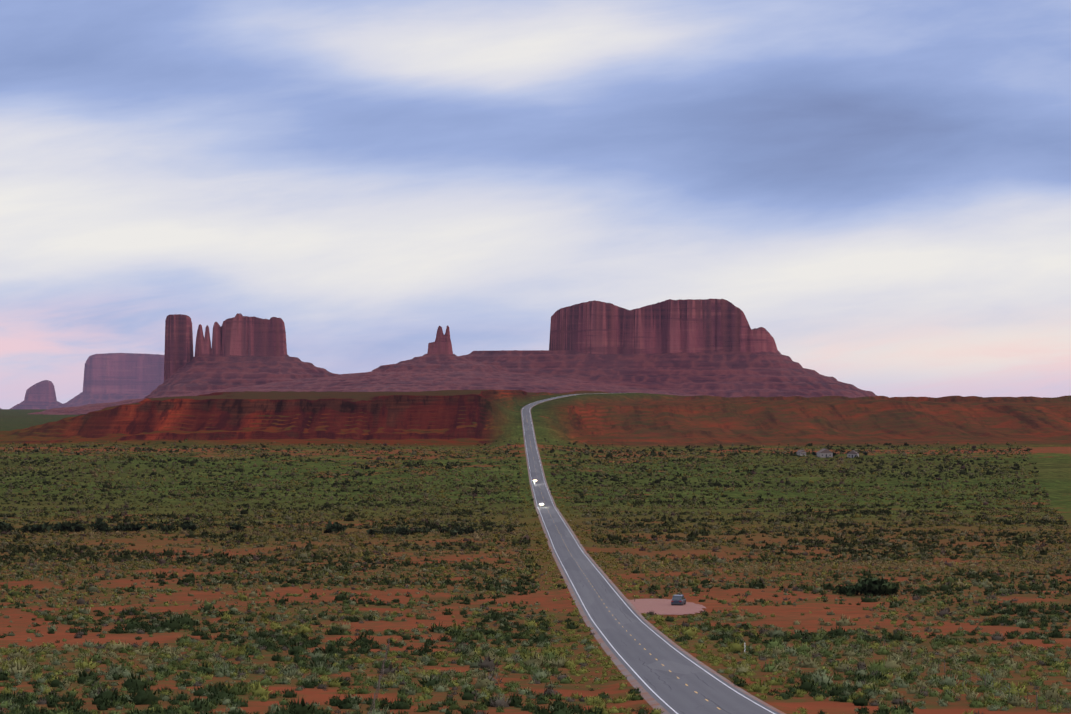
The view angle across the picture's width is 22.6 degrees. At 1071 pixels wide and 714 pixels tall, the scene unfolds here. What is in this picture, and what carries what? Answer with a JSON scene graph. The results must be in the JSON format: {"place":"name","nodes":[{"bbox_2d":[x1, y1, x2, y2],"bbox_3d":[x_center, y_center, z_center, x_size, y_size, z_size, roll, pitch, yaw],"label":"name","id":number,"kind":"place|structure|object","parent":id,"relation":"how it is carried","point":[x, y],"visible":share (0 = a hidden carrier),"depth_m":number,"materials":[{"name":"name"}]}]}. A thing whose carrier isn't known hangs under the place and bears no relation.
{"place":"outdoors","nodes":[
{"label":"outdoors","id":0,"kind":"place"},
{"bbox_2d":[0,390,1070,713],"bbox_3d":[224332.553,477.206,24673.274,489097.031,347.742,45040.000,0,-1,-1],"label":"ground","id":1,"kind":"structure","parent":0,"point":[460,420],"depth_m":1274.47,"materials":[{"name":"red soil"}]},
{"bbox_2d":[0,520,8,527],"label":"shrub","id":2,"kind":"object","parent":1,"relation":"on","point":[2,523],"visible":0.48,"depth_m":861.54,"materials":[{"name":"green plant"}]},
{"bbox_2d":[21,525,33,533],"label":"shrub","id":3,"kind":"object","parent":1,"relation":"on","point":[27,529],"visible":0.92,"depth_m":827.64,"materials":[{"name":"green plant"}]},
{"bbox_2d":[10,380,61,408],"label":"butte","id":4,"kind":"object","parent":1,"relation":"on","point":[40,395],"visible":0.83,"depth_m":11971.27,"materials":[{"name":"stone"}]},
{"bbox_2d":[25,524,50,532],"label":"shrub","id":5,"kind":"object","parent":1,"relation":"on","point":[40,528],"visible":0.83,"depth_m":835.92,"materials":[{"name":"green plant"}]},
{"bbox_2d":[36,521,51,529],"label":"shrub","id":6,"kind":"object","parent":1,"relation":"on","point":[47,524],"visible":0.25,"depth_m":850.51,"materials":[{"name":"green plant"}]},
{"bbox_2d":[49,522,65,531],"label":"shrub","id":7,"kind":"object","parent":1,"relation":"on","point":[56,525],"visible":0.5,"depth_m":838.97,"materials":[{"name":"green plant"}]},
{"bbox_2d":[57,524,74,531],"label":"shrub","id":8,"kind":"object","parent":1,"relation":"on","point":[69,528],"visible":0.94,"depth_m":836.73,"materials":[{"name":"green plant"}]},
{"bbox_2d":[63,520,84,531],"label":"shrub","id":9,"kind":"object","parent":1,"relation":"on","point":[77,528],"visible":0.48,"depth_m":842.86,"materials":[{"name":"green plant"}]},
{"bbox_2d":[90,525,104,531],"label":"shrub","id":10,"kind":"object","parent":1,"relation":"on","point":[100,528],"visible":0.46,"depth_m":843.16,"materials":[{"name":"green plant"}]},
{"bbox_2d":[90,517,107,526],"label":"shrub","id":11,"kind":"object","parent":1,"relation":"on","point":[99,522],"visible":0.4,"depth_m":866.30,"materials":[{"name":"green plant"}]},
{"bbox_2d":[102,525,112,531],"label":"shrub","id":12,"kind":"object","parent":1,"relation":"on","point":[106,528],"visible":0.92,"depth_m":840.39,"materials":[{"name":"green plant"}]},
{"bbox_2d":[61,353,163,407],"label":"mesa","id":13,"kind":"structure","parent":1,"relation":"on","point":[112,377],"depth_m":11975.77,"materials":[{"name":"stone"}]},
{"bbox_2d":[112,525,123,531],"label":"shrub","id":14,"kind":"object","parent":1,"relation":"on","point":[116,528],"visible":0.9,"depth_m":843.52,"materials":[{"name":"green plant"}]},
{"bbox_2d":[121,524,132,530],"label":"shrub","id":15,"kind":"object","parent":1,"relation":"on","point":[126,528],"visible":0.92,"depth_m":850.61,"materials":[{"name":"green plant"}]},
{"bbox_2d":[131,523,143,530],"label":"shrub","id":16,"kind":"object","parent":1,"relation":"on","point":[136,527],"visible":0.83,"depth_m":851.75,"materials":[{"name":"green plant"}]},
{"bbox_2d":[144,523,157,529],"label":"shrub","id":17,"kind":"object","parent":1,"relation":"on","point":[151,526],"visible":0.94,"depth_m":862.75,"materials":[{"name":"green plant"}]},
{"bbox_2d":[158,525,174,531],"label":"shrub","id":18,"kind":"object","parent":1,"relation":"on","point":[167,528],"visible":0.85,"depth_m":839.93,"materials":[{"name":"green plant"}]},
{"bbox_2d":[180,520,192,527],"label":"shrub","id":19,"kind":"object","parent":1,"relation":"on","point":[190,522],"visible":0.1,"depth_m":873.15,"materials":[{"name":"green plant"}]},
{"bbox_2d":[180,523,198,530],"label":"shrub","id":20,"kind":"object","parent":1,"relation":"on","point":[191,527],"visible":0.65,"depth_m":851.77,"materials":[{"name":"green plant"}]},
{"bbox_2d":[234,524,246,530],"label":"shrub","id":21,"kind":"object","parent":1,"relation":"on","point":[240,527],"visible":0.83,"depth_m":848.04,"materials":[{"name":"green plant"}]},
{"bbox_2d":[145,313,339,397],"bbox_3d":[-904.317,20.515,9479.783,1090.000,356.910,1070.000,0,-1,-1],"label":"castle butte","id":22,"kind":"object","parent":1,"relation":"on","point":[246,351],"visible":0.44,"depth_m":9478.81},
{"bbox_2d":[323,525,343,532],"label":"shrub","id":23,"kind":"object","parent":1,"relation":"on","point":[332,529],"visible":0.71,"depth_m":834.08,"materials":[{"name":"green plant"}]},
{"bbox_2d":[327,520,346,530],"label":"shrub","id":24,"kind":"object","parent":1,"relation":"on","point":[329,524],"visible":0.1,"depth_m":857.78,"materials":[{"name":"green plant"}]},
{"bbox_2d":[29,326,712,414],"bbox_3d":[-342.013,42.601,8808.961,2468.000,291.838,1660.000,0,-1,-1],"label":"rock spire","id":25,"kind":"structure","parent":1,"relation":"on","point":[439,365],"depth_m":8445.76,"materials":[{"name":"red stone"}]},
{"bbox_2d":[366,527,381,534],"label":"shrub","id":26,"kind":"object","parent":1,"relation":"on","point":[373,532],"visible":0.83,"depth_m":815.89,"materials":[{"name":"green plant"}]},
{"bbox_2d":[367,638,388,713],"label":"fence","id":27,"kind":"object","parent":1,"relation":"on","point":[373,701],"visible":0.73,"depth_m":231.47,"materials":[{"name":"brown"}]},
{"bbox_2d":[381,528,392,533],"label":"shrub","id":28,"kind":"object","parent":1,"relation":"on","point":[386,530],"visible":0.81,"depth_m":822.78,"materials":[{"name":"green plant"}]},
{"bbox_2d":[394,525,408,533],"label":"shrub","id":29,"kind":"object","parent":1,"relation":"on","point":[397,529],"visible":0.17,"depth_m":823.80,"materials":[{"name":"green plant"}]},
{"bbox_2d":[398,526,410,533],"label":"shrub","id":30,"kind":"object","parent":1,"relation":"on","point":[401,529],"visible":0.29,"depth_m":820.95,"materials":[{"name":"green plant"}]},
{"bbox_2d":[400,529,408,535],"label":"shrub","id":31,"kind":"object","parent":1,"relation":"on","point":[405,532],"visible":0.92,"depth_m":810.28,"materials":[{"name":"green plant"}]},
{"bbox_2d":[410,526,423,533],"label":"shrub","id":32,"kind":"object","parent":1,"relation":"on","point":[416,530],"visible":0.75,"depth_m":821.44,"materials":[{"name":"green plant"}]},
{"bbox_2d":[436,527,451,532],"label":"shrub","id":33,"kind":"object","parent":1,"relation":"on","point":[443,529],"visible":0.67,"depth_m":836.84,"materials":[{"name":"green plant"}]},
{"bbox_2d":[449,529,456,535],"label":"shrub","id":34,"kind":"object","parent":1,"relation":"on","point":[452,533],"visible":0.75,"depth_m":808.45,"materials":[{"name":"green plant"}]},
{"bbox_2d":[460,527,469,533],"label":"shrub","id":35,"kind":"object","parent":1,"relation":"on","point":[466,530],"visible":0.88,"depth_m":826.98,"materials":[{"name":"green plant"}]},
{"bbox_2d":[465,527,477,532],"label":"shrub","id":36,"kind":"object","parent":1,"relation":"on","point":[472,529],"visible":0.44,"depth_m":837.86,"materials":[{"name":"green plant"}]},
{"bbox_2d":[506,526,514,532],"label":"shrub","id":37,"kind":"object","parent":1,"relation":"on","point":[511,528],"visible":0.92,"depth_m":839.02,"materials":[{"name":"green plant"}]},
{"bbox_2d":[0,435,1070,713],"bbox_3d":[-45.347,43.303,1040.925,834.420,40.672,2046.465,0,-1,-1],"label":"desert shrubs","id":38,"kind":"object","parent":1,"relation":"on","point":[534,663],"visible":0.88,"depth_m":510.43,"materials":[{"name":"green plant"}]},
{"bbox_2d":[629,599,705,614],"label":"dirt pullout","id":39,"kind":"object","parent":1,"relation":"on","point":[661,606],"depth_m":430.86,"materials":[{"name":"soil"}]},
{"bbox_2d":[460,299,876,397],"bbox_3d":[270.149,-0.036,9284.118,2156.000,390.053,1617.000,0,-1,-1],"label":"mesa","id":40,"kind":"structure","parent":1,"relation":"on","point":[718,347],"depth_m":8983.76,"materials":[{"name":"red stone"}]},
{"bbox_2d":[671,595,685,604],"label":"parked suv","id":41,"kind":"object","parent":1,"relation":"on","point":[678,600],"visible":0.96,"depth_m":437.74,"materials":[{"name":"grey paint"}]},
{"bbox_2d":[797,450,805,455],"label":"house","id":42,"kind":"structure","parent":1,"relation":"on","point":[801,452],"depth_m":1807.35,"materials":[{"name":"grey"}]},
{"bbox_2d":[816,448,832,456],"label":"house","id":43,"kind":"structure","parent":1,"relation":"on","point":[823,452],"depth_m":1790.68,"materials":[{"name":"grey"}]},
{"bbox_2d":[836,583,859,594],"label":"shrub","id":44,"kind":"object","parent":1,"relation":"on","point":[843,589],"visible":0.85,"depth_m":472.15,"materials":[{"name":"green plant"}]},
{"bbox_2d":[847,450,858,457],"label":"house","id":45,"kind":"structure","parent":1,"relation":"on","point":[852,454],"depth_m":1783.93,"materials":[{"name":"grey"}]},
{"bbox_2d":[849,575,890,595],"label":"shrub","id":46,"kind":"object","parent":1,"relation":"on","point":[875,585],"visible":0.98,"depth_m":470.02,"materials":[{"name":"green plant"}]},
{"bbox_2d":[883,581,900,594],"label":"shrub","id":47,"kind":"object","parent":1,"relation":"on","point":[893,587],"visible":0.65,"depth_m":473.45,"materials":[{"name":"green plant"}]},
{"bbox_2d":[880,637,1068,713],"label":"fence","id":48,"kind":"object","parent":1,"relation":"on","point":[978,675],"visible":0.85,"depth_m":241.21,"materials":[{"name":"brown"}]},
{"bbox_2d":[0,0,1070,408],"label":"sky","id":49,"kind":"structure","parent":0,"point":[881,189],"materials":[{"name":"blue"}]},
{"bbox_2d":[521,393,785,713],"bbox_3d":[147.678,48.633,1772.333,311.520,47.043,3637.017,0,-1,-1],"label":"road","id":50,"kind":"structure","parent":0,"point":[668,687],"depth_m":333.38,"materials":[{"name":"grey asphalt"}]},
{"bbox_2d":[522,400,677,713],"bbox_3d":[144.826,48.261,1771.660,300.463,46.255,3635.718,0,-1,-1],"label":"edge line","id":51,"kind":"object","parent":50,"relation":"on","point":[596,625],"visible":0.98,"depth_m":328.04,"materials":[{"name":"white paint"}]},
{"bbox_2d":[528,429,719,708],"bbox_3d":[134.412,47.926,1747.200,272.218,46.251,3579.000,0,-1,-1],"label":"line dashes","id":52,"kind":"object","parent":50,"relation":"on","point":[630,634],"visible":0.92,"depth_m":323.51,"materials":[{"name":"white paint"}]},
{"bbox_2d":[529,394,774,713],"bbox_3d":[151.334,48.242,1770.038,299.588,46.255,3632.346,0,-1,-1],"label":"edge line","id":53,"kind":"object","parent":50,"relation":"on","point":[652,630],"visible":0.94,"depth_m":333.17,"materials":[{"name":"white paint"}]}
]}

